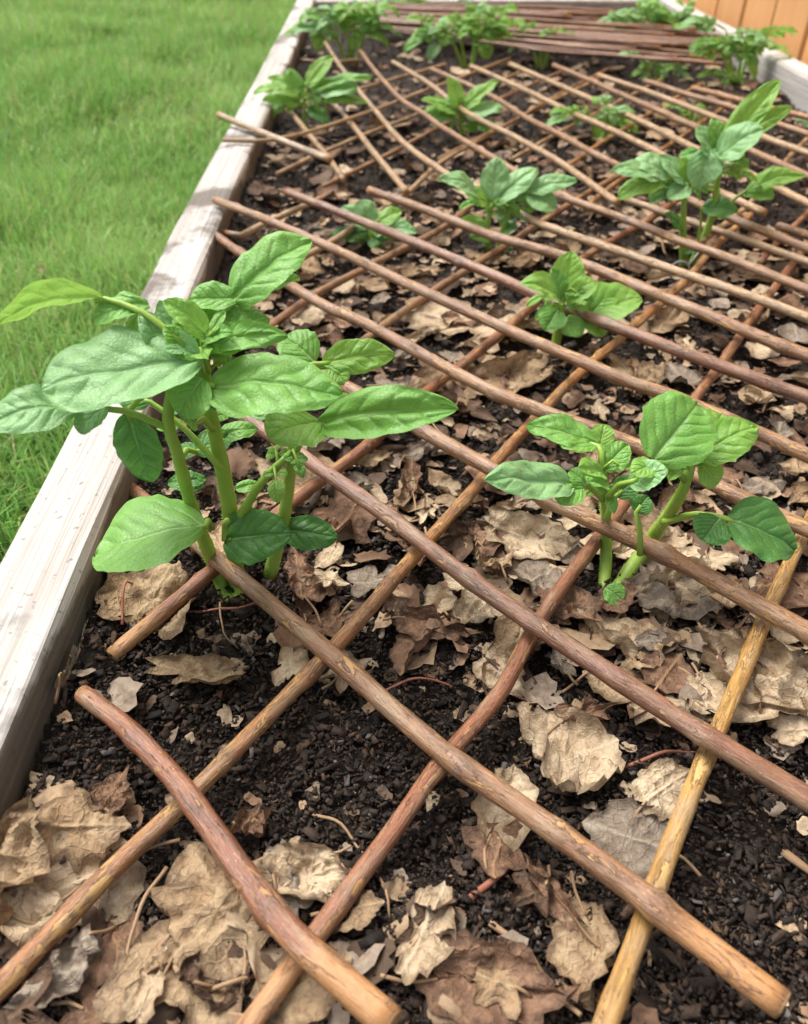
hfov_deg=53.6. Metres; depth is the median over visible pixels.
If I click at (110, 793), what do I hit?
dead leaf
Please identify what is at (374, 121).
dead leaf
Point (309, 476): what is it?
dead leaf
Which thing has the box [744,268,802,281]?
dead leaf
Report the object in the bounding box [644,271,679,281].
dead leaf
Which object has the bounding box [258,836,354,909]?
dead leaf
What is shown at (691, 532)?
dead leaf
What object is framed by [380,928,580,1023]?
dead leaf
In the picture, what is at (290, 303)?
dead leaf
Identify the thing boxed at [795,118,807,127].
potato plant
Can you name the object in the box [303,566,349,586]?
dead leaf
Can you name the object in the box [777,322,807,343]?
dead leaf
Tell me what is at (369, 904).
dead leaf
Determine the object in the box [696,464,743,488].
dead leaf
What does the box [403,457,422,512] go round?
dead leaf
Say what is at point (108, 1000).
dead leaf
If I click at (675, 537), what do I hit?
dead leaf
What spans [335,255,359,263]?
dead leaf
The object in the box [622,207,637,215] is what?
dead leaf
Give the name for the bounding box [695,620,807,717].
dead leaf
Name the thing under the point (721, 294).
dead leaf
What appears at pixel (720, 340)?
dead leaf
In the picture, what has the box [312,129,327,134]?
dead leaf
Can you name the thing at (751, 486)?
dead leaf
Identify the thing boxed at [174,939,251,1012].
dead leaf
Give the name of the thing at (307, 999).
dead leaf
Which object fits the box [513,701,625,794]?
dead leaf
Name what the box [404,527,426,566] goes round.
dead leaf
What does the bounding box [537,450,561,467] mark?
dead leaf
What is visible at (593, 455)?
dead leaf
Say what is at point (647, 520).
dead leaf
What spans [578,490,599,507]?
dead leaf
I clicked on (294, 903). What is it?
dead leaf
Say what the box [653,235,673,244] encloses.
dead leaf
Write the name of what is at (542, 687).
leaf litter
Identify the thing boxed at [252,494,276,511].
dead leaf
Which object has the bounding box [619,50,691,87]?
potato plant
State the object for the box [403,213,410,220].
dead leaf
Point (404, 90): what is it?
dead leaf
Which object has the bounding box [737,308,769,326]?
dead leaf
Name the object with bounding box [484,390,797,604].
potato plant
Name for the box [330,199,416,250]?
potato plant
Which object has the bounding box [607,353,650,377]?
dead leaf
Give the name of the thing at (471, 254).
dead leaf
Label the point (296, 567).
dead leaf
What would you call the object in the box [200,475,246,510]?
dead leaf
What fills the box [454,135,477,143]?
dead leaf
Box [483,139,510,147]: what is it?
dead leaf
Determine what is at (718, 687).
dead leaf
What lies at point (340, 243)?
dead leaf
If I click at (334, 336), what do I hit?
dead leaf
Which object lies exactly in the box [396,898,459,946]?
dead leaf
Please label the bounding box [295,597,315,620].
dead leaf
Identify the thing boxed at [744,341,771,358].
dead leaf
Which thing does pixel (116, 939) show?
dead leaf
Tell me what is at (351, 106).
dead leaf
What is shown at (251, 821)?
dead leaf
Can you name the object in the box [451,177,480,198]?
dead leaf
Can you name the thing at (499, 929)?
dead stalk
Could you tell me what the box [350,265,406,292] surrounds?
dead leaf
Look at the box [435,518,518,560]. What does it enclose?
dead leaf
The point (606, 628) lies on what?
dead leaf
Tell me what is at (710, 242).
dead leaf
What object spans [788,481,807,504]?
dead leaf
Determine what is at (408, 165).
dead leaf
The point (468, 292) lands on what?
dead leaf
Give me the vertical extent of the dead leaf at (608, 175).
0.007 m
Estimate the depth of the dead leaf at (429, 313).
0.65 m
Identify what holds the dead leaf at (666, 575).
on the soil
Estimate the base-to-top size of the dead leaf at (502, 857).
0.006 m
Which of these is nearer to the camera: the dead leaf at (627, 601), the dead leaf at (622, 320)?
the dead leaf at (627, 601)
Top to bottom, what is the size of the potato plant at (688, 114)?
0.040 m
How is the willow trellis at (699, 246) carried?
on the soil
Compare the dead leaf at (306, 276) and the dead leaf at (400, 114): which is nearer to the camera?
the dead leaf at (306, 276)
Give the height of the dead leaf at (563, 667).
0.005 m
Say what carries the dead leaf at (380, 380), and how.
on the soil
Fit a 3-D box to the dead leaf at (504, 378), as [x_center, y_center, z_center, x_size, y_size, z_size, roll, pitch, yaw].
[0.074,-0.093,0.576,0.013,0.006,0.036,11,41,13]
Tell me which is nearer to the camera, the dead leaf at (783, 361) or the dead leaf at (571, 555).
the dead leaf at (571, 555)
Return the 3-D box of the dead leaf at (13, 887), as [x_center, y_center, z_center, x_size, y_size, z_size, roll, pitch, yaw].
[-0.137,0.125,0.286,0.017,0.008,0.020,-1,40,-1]
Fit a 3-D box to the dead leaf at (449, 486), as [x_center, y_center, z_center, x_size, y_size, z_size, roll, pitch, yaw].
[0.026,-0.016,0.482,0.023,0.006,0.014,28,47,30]
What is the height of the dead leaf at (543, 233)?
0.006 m
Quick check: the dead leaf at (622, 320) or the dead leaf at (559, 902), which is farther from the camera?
the dead leaf at (622, 320)
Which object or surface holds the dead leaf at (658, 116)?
on the soil
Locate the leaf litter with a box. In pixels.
[0,33,807,1023]
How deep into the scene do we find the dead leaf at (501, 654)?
0.38 m
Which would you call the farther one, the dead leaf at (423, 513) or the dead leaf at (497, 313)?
the dead leaf at (497, 313)
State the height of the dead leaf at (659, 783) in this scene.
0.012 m
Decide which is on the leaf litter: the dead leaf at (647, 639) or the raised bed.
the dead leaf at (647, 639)
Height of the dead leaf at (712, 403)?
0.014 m
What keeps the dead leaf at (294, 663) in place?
on the soil
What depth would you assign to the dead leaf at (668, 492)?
0.47 m
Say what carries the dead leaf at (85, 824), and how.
on the dead leaf at (121, 894)
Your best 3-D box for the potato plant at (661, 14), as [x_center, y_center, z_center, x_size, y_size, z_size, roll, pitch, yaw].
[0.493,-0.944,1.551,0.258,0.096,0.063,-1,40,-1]
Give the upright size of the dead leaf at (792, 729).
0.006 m
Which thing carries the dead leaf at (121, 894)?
on the soil
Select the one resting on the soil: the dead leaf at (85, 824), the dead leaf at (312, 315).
the dead leaf at (312, 315)
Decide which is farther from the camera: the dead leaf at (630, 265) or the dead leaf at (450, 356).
the dead leaf at (630, 265)
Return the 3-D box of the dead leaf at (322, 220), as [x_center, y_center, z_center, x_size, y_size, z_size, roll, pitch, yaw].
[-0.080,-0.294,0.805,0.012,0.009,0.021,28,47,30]
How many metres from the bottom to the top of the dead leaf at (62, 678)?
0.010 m
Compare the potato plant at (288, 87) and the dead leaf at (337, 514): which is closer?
the dead leaf at (337, 514)
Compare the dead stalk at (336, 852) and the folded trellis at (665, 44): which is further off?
the folded trellis at (665, 44)
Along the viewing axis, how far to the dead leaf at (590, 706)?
0.35 m
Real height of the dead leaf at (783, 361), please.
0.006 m
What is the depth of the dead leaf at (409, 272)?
0.73 m
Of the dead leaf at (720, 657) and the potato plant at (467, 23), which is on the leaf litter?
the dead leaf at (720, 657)
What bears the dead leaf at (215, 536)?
on the soil
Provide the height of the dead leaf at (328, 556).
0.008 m
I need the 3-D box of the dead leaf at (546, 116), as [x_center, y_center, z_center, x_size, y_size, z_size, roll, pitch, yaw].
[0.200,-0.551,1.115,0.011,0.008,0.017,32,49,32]
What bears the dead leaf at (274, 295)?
on the soil
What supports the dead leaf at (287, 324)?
on the soil
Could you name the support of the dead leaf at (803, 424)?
on the soil
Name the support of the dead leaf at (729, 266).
on the soil
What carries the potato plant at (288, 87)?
in the soil
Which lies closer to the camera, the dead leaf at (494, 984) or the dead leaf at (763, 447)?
the dead leaf at (494, 984)
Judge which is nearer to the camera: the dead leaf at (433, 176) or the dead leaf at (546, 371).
the dead leaf at (546, 371)
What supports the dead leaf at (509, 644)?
on the dead leaf at (504, 625)
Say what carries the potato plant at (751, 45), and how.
in the soil
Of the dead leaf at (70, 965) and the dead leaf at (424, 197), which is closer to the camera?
the dead leaf at (70, 965)
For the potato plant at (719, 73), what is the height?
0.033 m
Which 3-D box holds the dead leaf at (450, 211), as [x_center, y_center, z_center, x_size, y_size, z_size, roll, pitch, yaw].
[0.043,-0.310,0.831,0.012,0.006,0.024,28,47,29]
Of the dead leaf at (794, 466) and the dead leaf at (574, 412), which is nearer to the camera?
the dead leaf at (794, 466)
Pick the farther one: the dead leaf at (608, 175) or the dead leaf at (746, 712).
the dead leaf at (608, 175)
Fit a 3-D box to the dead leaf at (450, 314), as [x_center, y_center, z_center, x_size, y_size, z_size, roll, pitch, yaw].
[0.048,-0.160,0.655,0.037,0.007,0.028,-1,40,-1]
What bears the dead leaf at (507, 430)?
on the soil
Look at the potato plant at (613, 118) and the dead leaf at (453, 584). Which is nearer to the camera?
the dead leaf at (453, 584)
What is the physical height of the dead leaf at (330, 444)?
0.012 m
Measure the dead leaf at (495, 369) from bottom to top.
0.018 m
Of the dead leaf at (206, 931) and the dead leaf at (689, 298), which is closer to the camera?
the dead leaf at (206, 931)
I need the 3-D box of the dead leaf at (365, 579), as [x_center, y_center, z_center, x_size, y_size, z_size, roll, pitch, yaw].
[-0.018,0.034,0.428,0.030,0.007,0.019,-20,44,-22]
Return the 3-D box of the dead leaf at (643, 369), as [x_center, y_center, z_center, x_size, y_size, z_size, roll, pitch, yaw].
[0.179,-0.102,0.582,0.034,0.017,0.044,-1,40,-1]
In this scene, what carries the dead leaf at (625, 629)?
on the soil
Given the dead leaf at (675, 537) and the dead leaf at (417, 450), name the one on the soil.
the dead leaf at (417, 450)
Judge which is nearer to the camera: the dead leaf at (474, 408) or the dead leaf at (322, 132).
the dead leaf at (474, 408)
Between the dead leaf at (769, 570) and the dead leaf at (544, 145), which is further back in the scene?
the dead leaf at (544, 145)
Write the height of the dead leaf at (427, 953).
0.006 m
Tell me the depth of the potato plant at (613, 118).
1.04 m
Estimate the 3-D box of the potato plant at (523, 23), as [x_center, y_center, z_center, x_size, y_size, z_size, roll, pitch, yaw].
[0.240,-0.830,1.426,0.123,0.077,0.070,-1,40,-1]
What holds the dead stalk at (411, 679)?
on the soil
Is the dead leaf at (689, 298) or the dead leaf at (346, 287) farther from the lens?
the dead leaf at (346, 287)
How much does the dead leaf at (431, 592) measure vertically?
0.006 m
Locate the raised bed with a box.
[0,0,807,820]
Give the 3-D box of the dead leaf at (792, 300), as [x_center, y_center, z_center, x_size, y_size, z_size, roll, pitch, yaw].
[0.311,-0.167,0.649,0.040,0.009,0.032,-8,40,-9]
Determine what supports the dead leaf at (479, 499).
on the soil
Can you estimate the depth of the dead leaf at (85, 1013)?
0.26 m
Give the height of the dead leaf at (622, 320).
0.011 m
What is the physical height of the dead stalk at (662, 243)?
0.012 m
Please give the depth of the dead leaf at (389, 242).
0.77 m
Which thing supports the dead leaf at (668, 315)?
on the soil
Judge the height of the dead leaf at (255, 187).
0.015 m
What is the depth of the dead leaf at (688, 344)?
0.61 m
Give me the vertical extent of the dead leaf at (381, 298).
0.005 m
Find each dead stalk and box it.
[121,580,132,624]
[126,866,168,954]
[172,951,255,991]
[188,602,255,612]
[219,602,236,647]
[256,844,351,860]
[310,813,390,920]
[386,677,453,690]
[468,868,509,900]
[488,921,581,1016]
[512,695,545,709]
[561,671,588,693]
[624,750,696,768]
[658,237,666,254]
[678,666,694,677]
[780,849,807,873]
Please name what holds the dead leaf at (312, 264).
on the soil
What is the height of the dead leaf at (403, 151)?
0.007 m
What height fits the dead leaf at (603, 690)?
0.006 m
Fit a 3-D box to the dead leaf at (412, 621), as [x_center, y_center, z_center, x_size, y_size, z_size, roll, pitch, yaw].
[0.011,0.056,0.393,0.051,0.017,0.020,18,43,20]
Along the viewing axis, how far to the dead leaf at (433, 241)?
0.78 m
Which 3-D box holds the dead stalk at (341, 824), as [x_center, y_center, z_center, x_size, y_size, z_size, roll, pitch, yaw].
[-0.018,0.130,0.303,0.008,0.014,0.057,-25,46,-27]
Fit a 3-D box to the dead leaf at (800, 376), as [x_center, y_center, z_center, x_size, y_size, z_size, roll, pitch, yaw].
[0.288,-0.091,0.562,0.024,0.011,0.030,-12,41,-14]
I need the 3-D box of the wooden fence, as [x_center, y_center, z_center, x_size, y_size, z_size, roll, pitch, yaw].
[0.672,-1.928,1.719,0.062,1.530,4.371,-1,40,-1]
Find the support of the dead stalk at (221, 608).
on the soil
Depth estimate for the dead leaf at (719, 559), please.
0.43 m
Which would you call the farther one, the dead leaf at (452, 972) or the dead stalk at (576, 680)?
the dead stalk at (576, 680)
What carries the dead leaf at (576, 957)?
on the soil
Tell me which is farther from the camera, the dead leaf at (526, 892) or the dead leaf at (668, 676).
the dead leaf at (668, 676)
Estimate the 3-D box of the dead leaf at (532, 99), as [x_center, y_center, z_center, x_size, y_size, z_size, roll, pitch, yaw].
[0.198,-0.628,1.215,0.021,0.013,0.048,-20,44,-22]
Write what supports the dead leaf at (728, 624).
on the soil
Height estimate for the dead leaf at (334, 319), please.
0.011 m
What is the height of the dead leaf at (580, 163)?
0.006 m
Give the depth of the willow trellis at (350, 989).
0.35 m
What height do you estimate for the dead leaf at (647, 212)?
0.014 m
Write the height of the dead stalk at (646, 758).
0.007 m
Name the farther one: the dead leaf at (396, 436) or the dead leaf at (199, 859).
the dead leaf at (396, 436)
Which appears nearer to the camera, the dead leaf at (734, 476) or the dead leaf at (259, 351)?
the dead leaf at (734, 476)
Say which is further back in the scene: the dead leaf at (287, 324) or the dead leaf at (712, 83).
the dead leaf at (712, 83)
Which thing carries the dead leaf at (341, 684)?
on the soil
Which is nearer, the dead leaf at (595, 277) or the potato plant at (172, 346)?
the potato plant at (172, 346)
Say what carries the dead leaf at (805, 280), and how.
on the soil
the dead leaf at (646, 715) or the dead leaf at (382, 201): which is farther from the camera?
the dead leaf at (382, 201)
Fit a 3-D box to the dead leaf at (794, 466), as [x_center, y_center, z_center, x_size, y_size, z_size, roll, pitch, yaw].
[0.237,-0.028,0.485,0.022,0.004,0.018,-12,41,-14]
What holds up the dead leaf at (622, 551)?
on the soil
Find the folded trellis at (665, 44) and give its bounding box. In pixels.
[354,2,737,65]
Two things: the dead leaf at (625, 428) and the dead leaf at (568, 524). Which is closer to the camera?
the dead leaf at (568, 524)
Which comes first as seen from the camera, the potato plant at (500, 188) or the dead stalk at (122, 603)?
the dead stalk at (122, 603)
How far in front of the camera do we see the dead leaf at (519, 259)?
0.73 m
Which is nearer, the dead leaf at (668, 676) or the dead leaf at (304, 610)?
the dead leaf at (668, 676)
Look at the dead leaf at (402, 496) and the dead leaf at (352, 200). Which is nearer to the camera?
the dead leaf at (402, 496)
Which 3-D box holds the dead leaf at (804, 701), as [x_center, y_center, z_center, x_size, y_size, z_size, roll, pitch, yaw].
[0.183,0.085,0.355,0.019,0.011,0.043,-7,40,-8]
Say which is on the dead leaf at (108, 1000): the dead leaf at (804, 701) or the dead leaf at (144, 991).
the dead leaf at (144, 991)
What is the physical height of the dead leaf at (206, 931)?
0.012 m
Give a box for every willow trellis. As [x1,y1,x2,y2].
[0,173,807,1023]
[216,40,807,323]
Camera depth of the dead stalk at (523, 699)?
0.36 m
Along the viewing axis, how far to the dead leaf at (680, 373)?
0.58 m
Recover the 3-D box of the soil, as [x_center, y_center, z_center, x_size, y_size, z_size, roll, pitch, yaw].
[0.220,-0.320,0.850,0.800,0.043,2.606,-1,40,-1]
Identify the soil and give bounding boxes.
[0,17,807,1023]
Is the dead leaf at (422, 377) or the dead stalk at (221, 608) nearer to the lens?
the dead stalk at (221, 608)
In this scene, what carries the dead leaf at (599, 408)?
on the soil
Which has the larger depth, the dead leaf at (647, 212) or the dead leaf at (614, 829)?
the dead leaf at (647, 212)
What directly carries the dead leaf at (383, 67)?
on the soil
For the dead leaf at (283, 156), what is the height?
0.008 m
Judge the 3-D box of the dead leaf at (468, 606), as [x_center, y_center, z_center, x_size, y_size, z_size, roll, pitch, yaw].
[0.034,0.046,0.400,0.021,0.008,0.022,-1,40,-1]
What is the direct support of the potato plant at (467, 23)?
in the soil
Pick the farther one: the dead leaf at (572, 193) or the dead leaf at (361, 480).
the dead leaf at (572, 193)
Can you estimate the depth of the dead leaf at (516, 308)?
0.65 m
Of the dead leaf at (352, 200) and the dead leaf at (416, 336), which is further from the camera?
the dead leaf at (352, 200)
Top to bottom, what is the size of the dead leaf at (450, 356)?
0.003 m
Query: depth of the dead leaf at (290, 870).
0.29 m
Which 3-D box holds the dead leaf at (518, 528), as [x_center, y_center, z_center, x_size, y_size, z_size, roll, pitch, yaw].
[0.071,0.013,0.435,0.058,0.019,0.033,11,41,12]
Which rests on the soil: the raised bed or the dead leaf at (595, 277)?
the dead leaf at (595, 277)
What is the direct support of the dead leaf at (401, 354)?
on the soil
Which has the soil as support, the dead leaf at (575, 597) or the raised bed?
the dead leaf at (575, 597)
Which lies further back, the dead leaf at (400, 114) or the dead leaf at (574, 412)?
the dead leaf at (400, 114)
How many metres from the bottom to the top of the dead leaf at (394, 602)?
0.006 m
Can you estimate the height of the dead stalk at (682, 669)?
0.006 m
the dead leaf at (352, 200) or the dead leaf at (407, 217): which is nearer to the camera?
the dead leaf at (407, 217)
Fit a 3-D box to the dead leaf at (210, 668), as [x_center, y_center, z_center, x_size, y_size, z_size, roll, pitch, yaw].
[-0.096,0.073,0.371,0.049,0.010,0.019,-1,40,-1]
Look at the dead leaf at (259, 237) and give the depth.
0.76 m
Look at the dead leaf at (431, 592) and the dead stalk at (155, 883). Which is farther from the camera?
the dead leaf at (431, 592)
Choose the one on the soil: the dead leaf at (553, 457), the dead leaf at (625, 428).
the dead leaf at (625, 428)
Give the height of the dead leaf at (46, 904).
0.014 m
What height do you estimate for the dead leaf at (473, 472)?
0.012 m
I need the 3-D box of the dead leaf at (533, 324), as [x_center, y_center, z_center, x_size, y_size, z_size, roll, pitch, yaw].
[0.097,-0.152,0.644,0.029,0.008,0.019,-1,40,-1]
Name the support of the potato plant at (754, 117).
in the soil
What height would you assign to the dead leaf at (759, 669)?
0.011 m
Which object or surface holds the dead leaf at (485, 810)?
on the soil
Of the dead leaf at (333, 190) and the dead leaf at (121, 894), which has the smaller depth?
the dead leaf at (121, 894)
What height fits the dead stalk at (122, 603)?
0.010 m
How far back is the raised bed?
0.42 m
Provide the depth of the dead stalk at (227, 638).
0.39 m
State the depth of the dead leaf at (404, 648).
0.39 m
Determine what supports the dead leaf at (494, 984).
on the leaf litter
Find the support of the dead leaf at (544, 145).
on the soil
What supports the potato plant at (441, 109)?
in the soil
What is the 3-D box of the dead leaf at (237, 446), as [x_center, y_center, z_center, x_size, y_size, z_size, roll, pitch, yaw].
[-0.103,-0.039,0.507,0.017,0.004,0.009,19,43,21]
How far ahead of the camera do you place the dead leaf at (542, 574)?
0.42 m
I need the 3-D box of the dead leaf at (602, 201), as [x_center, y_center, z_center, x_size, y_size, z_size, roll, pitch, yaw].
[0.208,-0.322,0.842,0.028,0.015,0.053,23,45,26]
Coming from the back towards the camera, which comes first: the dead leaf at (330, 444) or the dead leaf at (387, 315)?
the dead leaf at (387, 315)
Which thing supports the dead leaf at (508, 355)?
on the soil
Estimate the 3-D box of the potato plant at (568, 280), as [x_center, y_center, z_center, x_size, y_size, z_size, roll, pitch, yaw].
[0.131,-0.150,0.598,0.101,0.081,0.035,-7,40,-8]
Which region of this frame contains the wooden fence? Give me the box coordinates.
[682,0,807,64]
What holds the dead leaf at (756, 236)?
on the soil
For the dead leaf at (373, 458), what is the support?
on the soil
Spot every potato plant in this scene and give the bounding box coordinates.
[0,231,458,606]
[253,55,371,137]
[284,0,401,63]
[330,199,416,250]
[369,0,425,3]
[404,0,525,69]
[421,76,502,135]
[438,157,576,252]
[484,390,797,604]
[508,18,574,69]
[519,251,641,344]
[546,95,638,144]
[594,0,710,31]
[610,79,805,268]
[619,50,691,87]
[663,103,706,132]
[673,15,797,85]
[696,66,747,86]
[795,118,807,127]
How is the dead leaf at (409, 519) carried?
on the soil
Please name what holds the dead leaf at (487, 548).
on the dead leaf at (452, 539)
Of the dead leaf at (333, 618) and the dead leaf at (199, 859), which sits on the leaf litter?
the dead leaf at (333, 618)
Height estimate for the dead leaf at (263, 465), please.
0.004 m
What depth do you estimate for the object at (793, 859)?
0.31 m
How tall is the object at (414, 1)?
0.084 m
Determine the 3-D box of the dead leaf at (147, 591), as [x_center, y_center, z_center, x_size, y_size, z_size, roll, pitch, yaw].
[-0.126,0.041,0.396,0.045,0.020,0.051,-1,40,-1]
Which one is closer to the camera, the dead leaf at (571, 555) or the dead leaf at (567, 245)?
the dead leaf at (571, 555)
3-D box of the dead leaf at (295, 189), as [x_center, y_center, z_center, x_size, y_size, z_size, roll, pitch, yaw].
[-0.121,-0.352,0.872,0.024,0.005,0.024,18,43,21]
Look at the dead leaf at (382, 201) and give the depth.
0.85 m
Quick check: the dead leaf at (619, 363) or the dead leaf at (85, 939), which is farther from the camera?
the dead leaf at (619, 363)
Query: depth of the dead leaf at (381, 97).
1.25 m
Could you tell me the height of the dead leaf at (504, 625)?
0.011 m
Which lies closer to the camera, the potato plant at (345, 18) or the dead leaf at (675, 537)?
the dead leaf at (675, 537)
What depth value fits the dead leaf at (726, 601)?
0.40 m
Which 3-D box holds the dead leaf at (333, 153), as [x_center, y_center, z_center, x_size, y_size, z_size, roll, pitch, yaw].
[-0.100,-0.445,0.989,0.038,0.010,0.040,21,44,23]
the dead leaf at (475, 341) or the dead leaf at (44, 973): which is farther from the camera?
the dead leaf at (475, 341)
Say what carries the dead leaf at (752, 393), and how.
on the soil
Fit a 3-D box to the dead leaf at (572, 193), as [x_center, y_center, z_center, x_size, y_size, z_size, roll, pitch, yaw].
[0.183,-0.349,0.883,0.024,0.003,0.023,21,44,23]
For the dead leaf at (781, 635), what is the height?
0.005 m
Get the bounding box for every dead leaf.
[0,794,49,925]
[0,882,79,948]
[0,958,57,1023]
[2,947,87,1009]
[5,884,20,888]
[22,830,179,928]
[35,788,131,871]
[36,265,47,279]
[41,923,116,965]
[50,979,123,1023]
[53,619,87,703]
[88,909,144,988]
[89,764,132,816]
[92,919,241,1023]
[94,561,199,639]
[122,943,167,1023]
[145,653,248,684]
[147,860,270,1020]
[164,842,259,992]
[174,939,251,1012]
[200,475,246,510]
[208,520,223,551]
[228,802,271,836]
[229,944,352,1023]
[233,442,250,455]
[248,180,279,195]
[250,349,278,354]
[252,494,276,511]
[255,233,264,240]
[255,457,271,475]
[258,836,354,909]
[258,871,313,931]
[260,839,292,888]
[265,153,289,163]
[266,289,280,300]
[267,466,325,490]
[271,646,309,685]
[278,437,344,455]
[279,187,303,191]
[282,317,310,331]
[283,546,326,626]
[286,300,296,305]
[290,305,326,325]
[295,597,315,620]
[297,273,315,280]
[299,255,324,274]
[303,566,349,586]
[306,598,358,649]
[310,489,376,542]
[310,889,384,934]
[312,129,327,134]
[313,183,353,200]
[314,216,331,225]
[314,540,343,567]
[317,147,341,157]
[318,328,343,345]
[318,649,376,693]
[320,235,346,245]
[322,302,351,328]
[332,274,354,292]
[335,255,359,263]
[346,105,358,108]
[346,564,395,597]
[348,198,375,204]
[349,450,392,467]
[349,471,374,490]
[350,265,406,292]
[366,375,410,385]
[368,117,382,125]
[369,293,390,303]
[370,94,385,99]
[372,197,388,205]
[375,239,394,248]
[378,63,389,68]
[380,313,392,321]
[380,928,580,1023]
[382,593,410,625]
[383,603,482,641]
[384,510,419,530]
[387,433,400,439]
[388,145,409,154]
[389,615,444,675]
[393,349,410,359]
[393,468,423,510]
[394,111,418,121]
[394,880,455,984]
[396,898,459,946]
[398,89,412,91]
[398,440,436,468]
[399,264,444,278]
[400,297,483,335]
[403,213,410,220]
[403,325,445,341]
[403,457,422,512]
[404,156,424,170]
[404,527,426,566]
[407,192,453,205]
[407,360,475,432]
[415,495,435,523]
[423,584,456,615]
[427,173,440,181]
[427,239,440,245]
[432,478,460,495]
[435,387,496,420]
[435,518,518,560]
[438,350,463,361]
[441,310,475,326]
[442,208,452,213]
[443,573,464,590]
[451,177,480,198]
[451,589,493,623]
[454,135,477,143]
[455,303,531,348]
[455,489,489,508]
[460,287,476,297]
[460,329,506,353]
[460,350,549,394]
[461,818,526,877]
[463,248,509,264]
[465,451,511,494]
[468,955,532,1019]
[469,523,503,559]
[471,764,538,868]
[473,642,535,698]
[475,505,580,560]
[477,549,513,581]
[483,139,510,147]
[487,304,515,317]
[488,607,540,662]
[491,610,559,654]
[496,497,529,509]
[499,368,515,390]
[502,427,531,439]
[503,251,541,268]
[506,351,516,357]
[510,858,553,917]
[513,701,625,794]
[514,495,539,509]
[514,559,566,595]
[518,317,541,329]
[521,364,556,384]
[522,852,600,948]
[525,96,541,102]
[533,229,556,236]
[534,584,602,620]
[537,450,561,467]
[540,143,548,148]
[541,113,550,119]
[546,870,619,1012]
[547,694,624,735]
[550,648,577,685]
[555,237,580,253]
[557,506,596,529]
[560,532,593,569]
[563,190,578,196]
[566,159,586,166]
[566,409,579,416]
[570,135,581,140]
[574,451,627,480]
[577,606,642,674]
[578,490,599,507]
[582,193,615,219]
[582,666,652,703]
[582,797,701,879]
[585,271,601,282]
[587,233,619,241]
[588,399,609,420]
[591,471,660,534]
[597,170,615,178]
[598,582,639,612]
[599,544,634,558]
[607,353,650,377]
[612,422,630,434]
[613,557,714,621]
[617,318,629,324]
[620,622,680,669]
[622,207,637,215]
[622,260,647,272]
[624,564,730,619]
[627,355,665,396]
[629,696,696,746]
[631,757,689,821]
[633,629,686,650]
[638,106,670,118]
[640,650,696,693]
[641,202,660,215]
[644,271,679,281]
[647,305,688,332]
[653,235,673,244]
[658,481,695,514]
[660,526,692,551]
[664,363,701,389]
[674,543,738,570]
[676,294,697,300]
[677,232,719,245]
[682,335,695,350]
[683,662,725,710]
[687,507,728,558]
[688,583,751,607]
[689,667,800,722]
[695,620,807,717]
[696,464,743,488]
[697,80,721,86]
[698,333,729,347]
[702,645,726,668]
[704,401,718,407]
[709,280,727,296]
[711,259,733,268]
[716,613,751,634]
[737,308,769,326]
[740,473,786,495]
[741,232,771,241]
[743,384,775,412]
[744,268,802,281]
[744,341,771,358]
[751,440,771,452]
[752,663,783,730]
[754,294,807,311]
[755,561,807,609]
[766,712,807,746]
[769,357,800,366]
[770,624,798,644]
[771,421,794,437]
[774,672,807,719]
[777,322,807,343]
[778,457,807,475]
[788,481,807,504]
[790,371,807,384]
[797,418,807,443]
[801,276,807,283]
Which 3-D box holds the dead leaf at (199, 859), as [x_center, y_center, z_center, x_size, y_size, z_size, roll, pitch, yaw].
[-0.062,0.138,0.286,0.032,0.008,0.055,-32,49,-33]
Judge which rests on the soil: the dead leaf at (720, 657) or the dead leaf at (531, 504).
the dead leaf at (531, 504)
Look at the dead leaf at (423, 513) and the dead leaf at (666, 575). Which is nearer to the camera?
the dead leaf at (666, 575)
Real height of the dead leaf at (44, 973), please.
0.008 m
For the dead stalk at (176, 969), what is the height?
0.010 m
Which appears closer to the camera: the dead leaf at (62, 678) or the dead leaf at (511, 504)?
the dead leaf at (62, 678)
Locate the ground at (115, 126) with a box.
[2,0,291,557]
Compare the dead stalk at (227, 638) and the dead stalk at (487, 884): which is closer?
the dead stalk at (487, 884)
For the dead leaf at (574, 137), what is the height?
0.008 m
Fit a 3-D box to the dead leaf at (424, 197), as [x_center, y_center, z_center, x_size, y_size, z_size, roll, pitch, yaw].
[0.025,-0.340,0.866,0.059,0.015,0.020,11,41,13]
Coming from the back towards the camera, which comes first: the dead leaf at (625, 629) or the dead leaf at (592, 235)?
the dead leaf at (592, 235)
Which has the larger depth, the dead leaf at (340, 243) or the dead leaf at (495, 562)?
the dead leaf at (340, 243)
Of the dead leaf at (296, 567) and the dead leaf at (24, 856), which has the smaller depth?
the dead leaf at (24, 856)
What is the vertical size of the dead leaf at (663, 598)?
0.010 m
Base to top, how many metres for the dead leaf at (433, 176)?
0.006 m
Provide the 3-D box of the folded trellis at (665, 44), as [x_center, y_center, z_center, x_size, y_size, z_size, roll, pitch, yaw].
[0.275,-0.932,1.543,0.759,0.045,0.789,-1,40,-1]

